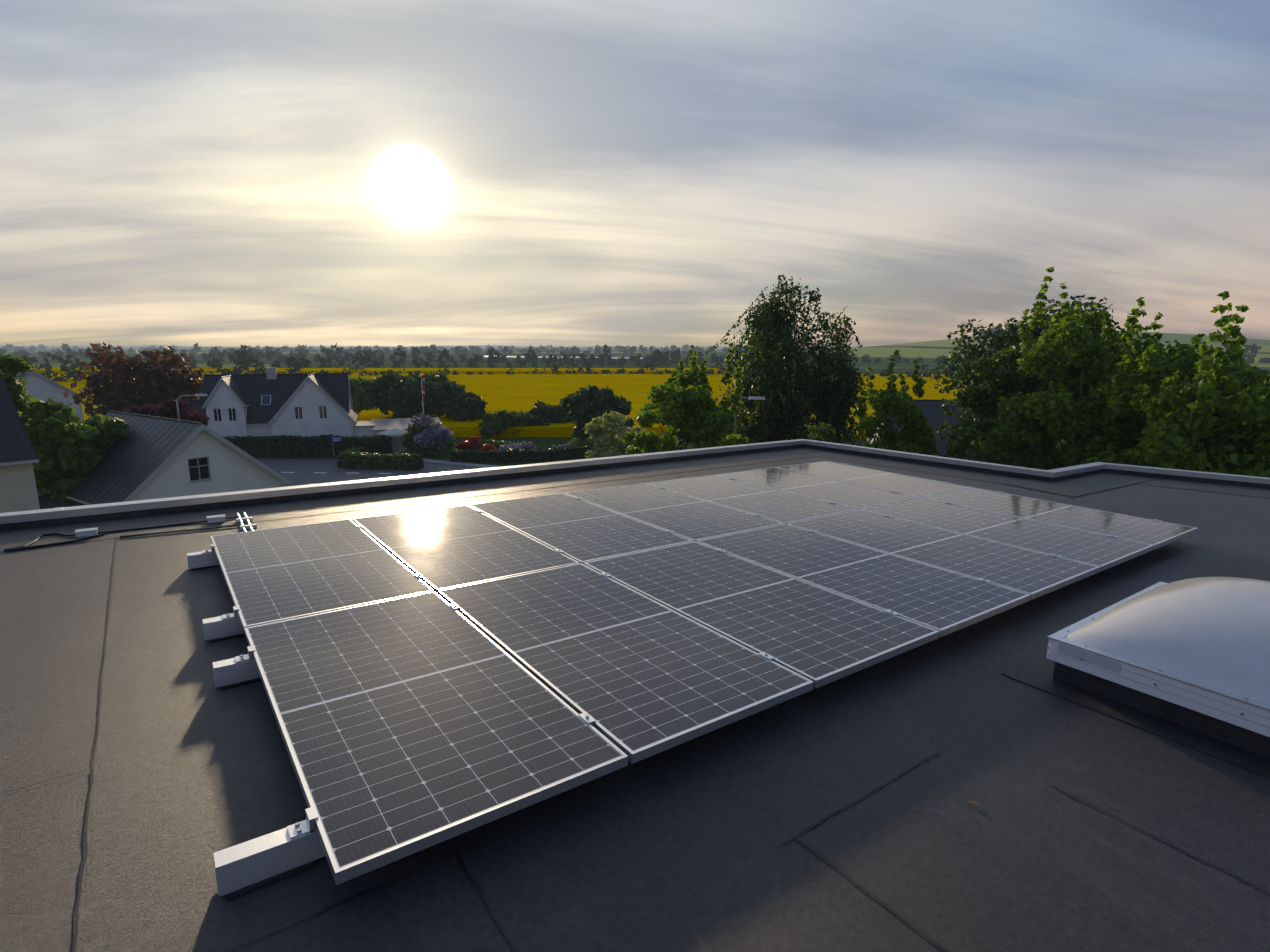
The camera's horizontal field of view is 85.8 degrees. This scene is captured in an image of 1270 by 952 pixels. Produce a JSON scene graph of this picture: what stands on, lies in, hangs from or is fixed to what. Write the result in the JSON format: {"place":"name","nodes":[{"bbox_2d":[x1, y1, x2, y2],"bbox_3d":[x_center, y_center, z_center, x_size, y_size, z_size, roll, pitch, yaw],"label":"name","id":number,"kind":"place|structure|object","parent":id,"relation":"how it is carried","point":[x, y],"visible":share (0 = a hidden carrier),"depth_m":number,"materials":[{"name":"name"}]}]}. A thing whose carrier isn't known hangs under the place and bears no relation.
{"place":"outdoors","nodes":[
{"label":"outdoors","id":0,"kind":"place"},
{"bbox_2d":[257,459,481,486],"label":"road","id":1,"kind":"structure","parent":0,"point":[303,471],"depth_m":59.26,"materials":[{"name":"grey asphalt"}]},
{"bbox_2d":[282,472,390,473],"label":"road markings","id":2,"kind":"object","parent":1,"relation":"on","point":[326,472],"visible":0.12,"depth_m":58.76,"materials":[{"name":"white paint"}]},
{"bbox_2d":[0,345,868,347],"bbox_3d":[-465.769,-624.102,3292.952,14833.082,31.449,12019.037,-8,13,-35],"label":"trees","id":3,"kind":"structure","parent":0,"point":[309,346],"depth_m":7668.29,"materials":[{"name":"grey"}]},
{"bbox_2d":[484,356,669,358],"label":"fjord water","id":4,"kind":"structure","parent":0,"point":[575,357],"depth_m":638.89,"materials":[{"name":"grey liquid"}]},
{"bbox_2d":[3,347,1265,467],"bbox_3d":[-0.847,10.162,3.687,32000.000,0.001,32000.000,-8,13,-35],"label":"ground","id":5,"kind":"structure","parent":0,"point":[197,357],"depth_m":495.92,"materials":[{"name":"green plant"}]},
{"bbox_2d":[0,353,35,431],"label":"weeping tree","id":6,"kind":"object","parent":5,"relation":"on","point":[11,367],"visible":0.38,"depth_m":43.71,"materials":[{"name":"green plant"}]},
{"bbox_2d":[0,374,39,512],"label":"cream house","id":7,"kind":"structure","parent":5,"relation":"on","point":[18,488],"depth_m":27.43,"materials":[{"name":"beige paint"}]},
{"bbox_2d":[0,369,83,421],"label":"white house","id":8,"kind":"structure","parent":5,"relation":"on","point":[40,387],"depth_m":75.69,"materials":[{"name":"paint"}]},
{"bbox_2d":[23,397,128,501],"bbox_3d":[-31.867,-0.596,39.016,6.729,8.037,6.313,6,12,25],"label":"tree","id":9,"kind":"object","parent":5,"relation":"on","point":[62,438],"visible":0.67,"depth_m":37.05,"materials":[{"name":"green plant"}]},
{"bbox_2d":[61,342,204,417],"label":"copper beech tree","id":10,"kind":"object","parent":5,"relation":"on","point":[164,378],"visible":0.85,"depth_m":68.27,"materials":[{"name":"red plant"}]},
{"bbox_2d":[29,364,271,367],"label":"light green field","id":11,"kind":"structure","parent":5,"relation":"on","point":[198,365],"depth_m":378.81,"materials":[{"name":"green plant"}]},
{"bbox_2d":[37,410,290,508],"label":"house","id":12,"kind":"structure","parent":5,"relation":"on","point":[145,457],"depth_m":36.76,"materials":[{"name":"white paint"}]},
{"bbox_2d":[187,457,212,482],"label":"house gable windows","id":13,"kind":"structure","parent":12,"relation":"in","point":[199,469],"depth_m":36.68,"materials":[{"name":"black glass"}]},
{"bbox_2d":[124,398,209,425],"bbox_3d":[-36.331,-2.647,53.103,5.959,6.831,7.147,-8,13,-35],"label":"purple bush","id":14,"kind":"object","parent":5,"relation":"on","point":[167,409],"visible":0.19,"depth_m":51.83,"materials":[{"name":"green plant"}]},
{"bbox_2d":[176,394,207,418],"bbox_3d":[-27.113,-1.160,42.453,1.707,7.811,0.260,-8,13,-35],"label":"street lamp","id":15,"kind":"object","parent":5,"relation":"on","point":[186,395],"visible":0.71,"depth_m":41.52,"materials":[{"name":"silver metal"}]},
{"bbox_2d":[255,458,337,459],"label":"curb","id":16,"kind":"structure","parent":5,"relation":"on","point":[304,459],"depth_m":66.12,"materials":[{"name":"grey concrete"}]},
{"bbox_2d":[159,368,442,451],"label":"house","id":17,"kind":"structure","parent":5,"relation":"on","point":[271,402],"depth_m":68.10,"materials":[{"name":"white paint"}]},
{"bbox_2d":[294,406,333,436],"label":"gable windows","id":18,"kind":"structure","parent":17,"relation":"in","point":[298,411],"depth_m":68.01,"materials":[{"name":"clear glass"}]},
{"bbox_2d":[223,434,385,458],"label":"hedge","id":19,"kind":"object","parent":5,"relation":"on","point":[291,446],"visible":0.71,"depth_m":65.98,"materials":[{"name":"green plant"}]},
{"bbox_2d":[332,436,342,456],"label":"street sign","id":20,"kind":"object","parent":5,"relation":"on","point":[335,439],"visible":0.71,"depth_m":65.65,"materials":[{"name":"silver metal"}]},
{"bbox_2d":[0,347,702,369],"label":"treeline","id":21,"kind":"object","parent":5,"relation":"on","point":[491,358],"visible":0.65,"depth_m":342.00,"materials":[{"name":"green plant"}]},
{"bbox_2d":[336,446,366,467],"bbox_3d":[-26.501,-2.086,64.949,1.516,1.607,8.070,0,11,-6],"label":"light hedge side","id":22,"kind":"object","parent":5,"relation":"on","point":[353,449],"visible":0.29,"depth_m":64.03,"materials":[{"name":"green plant"}]},
{"bbox_2d":[349,375,376,417],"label":"tree","id":23,"kind":"object","parent":5,"relation":"on","point":[362,394],"visible":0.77,"depth_m":88.99,"materials":[{"name":"green plant"}]},
{"bbox_2d":[30,368,724,373],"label":"rapeseed field","id":24,"kind":"structure","parent":5,"relation":"on","point":[430,370],"depth_m":279.19,"materials":[{"name":"yellow plant"}]},
{"bbox_2d":[338,451,424,469],"bbox_3d":[-22.512,-1.325,60.658,7.562,1.752,1.710,3,11,7],"label":"hedge","id":25,"kind":"object","parent":5,"relation":"on","point":[382,461],"visible":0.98,"depth_m":60.17,"materials":[{"name":"green plant"}]},
{"bbox_2d":[372,369,465,417],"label":"dark round tree","id":26,"kind":"object","parent":5,"relation":"on","point":[397,394],"visible":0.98,"depth_m":90.00,"materials":[{"name":"green plant"}]},
{"bbox_2d":[0,342,851,358],"bbox_3d":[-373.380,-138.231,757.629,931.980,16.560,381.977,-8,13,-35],"label":"wood","id":27,"kind":"object","parent":5,"relation":"on","point":[81,353],"visible":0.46,"depth_m":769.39,"materials":[{"name":"green plant"}]},
{"bbox_2d":[0,344,855,351],"bbox_3d":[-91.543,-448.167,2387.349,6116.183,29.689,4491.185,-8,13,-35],"label":"wood","id":28,"kind":"object","parent":5,"relation":"on","point":[8,347],"visible":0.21,"depth_m":2114.02,"materials":[{"name":"green plant"}]},
{"bbox_2d":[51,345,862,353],"bbox_3d":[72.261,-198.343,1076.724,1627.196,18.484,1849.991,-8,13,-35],"label":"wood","id":29,"kind":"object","parent":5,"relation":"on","point":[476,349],"visible":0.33,"depth_m":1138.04,"materials":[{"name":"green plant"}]},
{"bbox_2d":[393,437,604,461],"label":"garden lawn","id":30,"kind":"structure","parent":5,"relation":"on","point":[544,442],"depth_m":77.91,"materials":[{"name":"green plant"}]},
{"bbox_2d":[382,435,392,453],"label":"dark hedge","id":31,"kind":"object","parent":30,"relation":"on","point":[388,444],"visible":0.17,"depth_m":66.72,"materials":[{"name":"green plant"}]},
{"bbox_2d":[378,427,406,452],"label":"garden parasol","id":32,"kind":"object","parent":30,"relation":"on","point":[395,431],"visible":0.77,"depth_m":68.28,"materials":[{"name":"white fabric"}]},
{"bbox_2d":[421,374,424,412],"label":"flagpole with pennant","id":33,"kind":"object","parent":30,"relation":"on","point":[423,391],"visible":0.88,"depth_m":75.95,"materials":[{"name":"white metal"}]},
{"bbox_2d":[402,413,455,455],"bbox_3d":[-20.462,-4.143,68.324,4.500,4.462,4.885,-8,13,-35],"label":"lilac bush","id":34,"kind":"object","parent":30,"relation":"on","point":[433,434],"visible":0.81,"depth_m":67.46,"materials":[{"name":"purple plant"}]},
{"bbox_2d":[423,459,503,467],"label":"sidewalk","id":35,"kind":"structure","parent":30,"relation":"on","point":[463,464],"depth_m":62.34,"materials":[{"name":"grey concrete"}]},
{"bbox_2d":[444,392,488,420],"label":"tree","id":36,"kind":"object","parent":30,"relation":"on","point":[472,404],"visible":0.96,"depth_m":87.70,"materials":[{"name":"green plant"}]},
{"bbox_2d":[455,435,496,451],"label":"red maple bush","id":37,"kind":"object","parent":30,"relation":"on","point":[473,443],"visible":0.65,"depth_m":65.89,"materials":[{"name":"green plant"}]},
{"bbox_2d":[478,438,510,450],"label":"green bush","id":38,"kind":"object","parent":30,"relation":"on","point":[494,443],"visible":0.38,"depth_m":70.78,"materials":[{"name":"green plant"}]},
{"bbox_2d":[449,448,550,462],"bbox_3d":[-12.645,-1.914,64.414,9.396,1.532,1.439,0,11,-7],"label":"garden hedge","id":39,"kind":"object","parent":30,"relation":"on","point":[503,455],"visible":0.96,"depth_m":64.03,"materials":[{"name":"green plant"}]},
{"bbox_2d":[477,409,530,437],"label":"tree","id":40,"kind":"object","parent":30,"relation":"on","point":[495,423],"visible":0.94,"depth_m":81.02,"materials":[{"name":"green plant"}]},
{"bbox_2d":[498,441,536,451],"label":"flowering shrub","id":41,"kind":"object","parent":30,"relation":"on","point":[525,445],"visible":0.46,"depth_m":68.16,"materials":[{"name":"purple plant"}]},
{"bbox_2d":[517,414,549,430],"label":"tree","id":42,"kind":"object","parent":30,"relation":"on","point":[537,420],"visible":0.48,"depth_m":82.29,"materials":[{"name":"green plant"}]},
{"bbox_2d":[527,400,573,422],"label":"round tree","id":43,"kind":"object","parent":30,"relation":"on","point":[554,413],"visible":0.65,"depth_m":85.52,"materials":[{"name":"green plant"}]},
{"bbox_2d":[544,444,570,448],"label":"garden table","id":44,"kind":"object","parent":30,"relation":"on","point":[565,445],"visible":0.08,"depth_m":68.86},
{"bbox_2d":[547,445,590,460],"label":"garden hedge","id":45,"kind":"object","parent":30,"relation":"on","point":[562,453],"visible":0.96,"depth_m":65.71,"materials":[{"name":"green plant"}]},
{"bbox_2d":[568,437,594,449],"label":"green bush","id":46,"kind":"object","parent":30,"relation":"on","point":[577,442],"visible":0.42,"depth_m":70.07,"materials":[{"name":"green plant"}]},
{"bbox_2d":[559,384,634,441],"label":"tree","id":47,"kind":"object","parent":5,"relation":"on","point":[584,407],"visible":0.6,"depth_m":72.39,"materials":[{"name":"green plant"}]},
{"bbox_2d":[582,410,632,458],"bbox_3d":[-1.757,-3.263,60.282,4.622,5.367,5.244,-8,13,-35],"label":"variegated bush","id":48,"kind":"object","parent":5,"relation":"on","point":[601,428],"visible":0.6,"depth_m":59.59,"materials":[{"name":"green plant"}]},
{"bbox_2d":[0,439,1269,951],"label":"building roof","id":49,"kind":"structure","parent":5,"relation":"on","point":[678,849],"depth_m":2.54,"materials":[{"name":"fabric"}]},
{"bbox_2d":[3,512,256,550],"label":"roof cables and boxes","id":50,"kind":"object","parent":49,"relation":"on","point":[91,532],"visible":0.83,"depth_m":5.92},
{"bbox_2d":[34,444,1214,518],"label":"roof coping joints and screws","id":51,"kind":"object","parent":49,"relation":"attached to","point":[61,508],"visible":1,"depth_m":7.45,"materials":[{"name":"silver metal"}]},
{"bbox_2d":[0,447,1269,551],"bbox_3d":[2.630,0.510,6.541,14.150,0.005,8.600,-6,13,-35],"label":"roof parapet","id":52,"kind":"structure","parent":49,"relation":"attached to","point":[1075,486],"depth_m":8.33,"materials":[{"name":"grey metal"}]},
{"bbox_2d":[0,457,1269,951],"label":"roofing seams","id":53,"kind":"object","parent":49,"relation":"attached to","point":[472,879],"visible":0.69,"depth_m":2.29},
{"bbox_2d":[187,461,1197,900],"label":"solar panels","id":54,"kind":"object","parent":49,"relation":"on","point":[429,677],"visible":1,"depth_m":3.92,"materials":[{"name":"black glass"}]},
{"bbox_2d":[1001,577,1269,778],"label":"skylight","id":55,"kind":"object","parent":49,"relation":"on","point":[1185,662],"depth_m":3.24,"materials":[{"name":"plastic"}]},
{"bbox_2d":[632,426,655,434],"bbox_3d":[0.381,-0.610,45.717,2.425,5.552,2.997,-8,13,-35],"label":"variegated bush","id":56,"kind":"object","parent":5,"relation":"on","point":[635,429],"visible":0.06,"depth_m":45.34,"materials":[{"name":"green plant"}]},
{"bbox_2d":[41,373,1269,437],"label":"rapeseed field","id":57,"kind":"structure","parent":5,"relation":"on","point":[524,393],"depth_m":148.21,"materials":[{"name":"yellow plant"}]},
{"bbox_2d":[39,351,311,380],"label":"trees","id":58,"kind":"object","parent":57,"relation":"on","point":[235,370],"visible":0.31,"depth_m":210.24,"materials":[{"name":"green plant"}]},
{"bbox_2d":[309,363,623,374],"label":"trees","id":59,"kind":"object","parent":57,"relation":"on","point":[556,368],"visible":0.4,"depth_m":236.68,"materials":[{"name":"green plant"}]},
{"bbox_2d":[621,342,748,454],"bbox_3d":[1.918,-0.021,28.205,4.842,10.931,5.158,6,12,26],"label":"maple tree","id":60,"kind":"object","parent":5,"relation":"on","point":[699,418],"visible":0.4,"depth_m":27.31,"materials":[{"name":"green plant"}]},
{"bbox_2d":[160,342,1269,362],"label":"treeline","id":61,"kind":"object","parent":5,"relation":"on","point":[430,357],"visible":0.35,"depth_m":473.70,"materials":[{"name":"green plant"}]},
{"bbox_2d":[724,414,767,443],"bbox_3d":[4.947,0.908,31.588,3.546,7.864,3.285,-8,13,-35],"label":"bush","id":62,"kind":"object","parent":5,"relation":"on","point":[755,430],"visible":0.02,"depth_m":30.61,"materials":[{"name":"green plant"}]},
{"bbox_2d":[734,396,765,442],"bbox_3d":[4.718,0.921,29.279,1.261,8.651,0.260,3,11,8],"label":"street lamp","id":63,"kind":"object","parent":5,"relation":"on","point":[756,398],"visible":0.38,"depth_m":28.45,"materials":[{"name":"silver metal"}]},
{"bbox_2d":[703,274,899,445],"bbox_3d":[7.797,-2.783,34.418,10.810,14.058,10.872,2,11,4],"label":"birch tree","id":64,"kind":"object","parent":5,"relation":"on","point":[782,411],"visible":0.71,"depth_m":32.20,"materials":[{"name":"green plant"}]},
{"bbox_2d":[807,421,850,444],"bbox_3d":[6.909,2.187,23.871,3.541,8.206,3.971,-8,13,-35],"label":"bush","id":65,"kind":"object","parent":5,"relation":"on","point":[822,432],"visible":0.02,"depth_m":23.05,"materials":[{"name":"green plant"}]},
{"bbox_2d":[853,350,943,456],"bbox_3d":[9.434,0.821,24.704,3.442,10.584,3.403,3,11,8],"label":"maple tree","id":66,"kind":"object","parent":5,"relation":"on","point":[911,435],"visible":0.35,"depth_m":23.79,"materials":[{"name":"green plant"}]},
{"bbox_2d":[615,361,1269,376],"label":"trees","id":67,"kind":"object","parent":5,"relation":"on","point":[668,371],"visible":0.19,"depth_m":236.78,"materials":[{"name":"green plant"}]},
{"bbox_2d":[944,425,1013,465],"bbox_3d":[10.115,2.517,21.578,3.358,8.436,2.857,-8,13,-35],"label":"bush","id":68,"kind":"object","parent":5,"relation":"on","point":[959,447],"visible":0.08,"depth_m":20.34,"materials":[{"name":"green plant"}]},
{"bbox_2d":[949,346,1068,458],"bbox_3d":[13.020,0.819,24.314,4.248,10.743,3.773,-8,13,-35],"label":"maple tree","id":69,"kind":"object","parent":5,"relation":"on","point":[983,400],"visible":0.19,"depth_m":23.30,"materials":[{"name":"green plant"}]},
{"bbox_2d":[778,368,1269,374],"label":"field","id":70,"kind":"structure","parent":5,"relation":"on","point":[896,371],"depth_m":282.22,"materials":[{"name":"green plant"}]},
{"bbox_2d":[928,295,1137,445],"bbox_3d":[20.448,-2.312,34.557,9.506,13.106,10.150,-8,13,-35],"label":"tree","id":71,"kind":"object","parent":5,"relation":"on","point":[999,340],"visible":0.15,"depth_m":34.85,"materials":[{"name":"green plant"}]},
{"bbox_2d":[975,267,1159,469],"bbox_3d":[13.817,0.033,21.807,5.386,13.217,5.521,-8,13,-35],"label":"maple tree","id":72,"kind":"object","parent":5,"relation":"on","point":[1077,409],"visible":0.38,"depth_m":20.81,"materials":[{"name":"green plant"}]},
{"bbox_2d":[1075,297,1264,467],"bbox_3d":[14.441,1.247,18.859,5.696,11.960,4.590,-8,13,-35],"label":"maple tree","id":73,"kind":"object","parent":5,"relation":"on","point":[1154,364],"visible":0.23,"depth_m":17.76,"materials":[{"name":"green plant"}]},
{"bbox_2d":[1135,291,1269,477],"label":"maple tree","id":74,"kind":"object","parent":5,"relation":"on","point":[1248,424],"visible":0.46,"depth_m":15.47,"materials":[{"name":"green plant"}]},
{"bbox_2d":[0,0,1269,346],"label":"sky","id":75,"kind":"structure","parent":0,"point":[223,173],"materials":[{"name":"grey"}]},
{"bbox_2d":[867,399,975,455],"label":"house roof","id":76,"kind":"structure","parent":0,"point":[931,409],"depth_m":52.58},
{"bbox_2d":[586,331,1269,367],"bbox_3d":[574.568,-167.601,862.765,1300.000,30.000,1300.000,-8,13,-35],"label":"hill","id":77,"kind":"structure","parent":0,"point":[928,352],"depth_m":641.35,"materials":[{"name":"green plant"}]}
]}

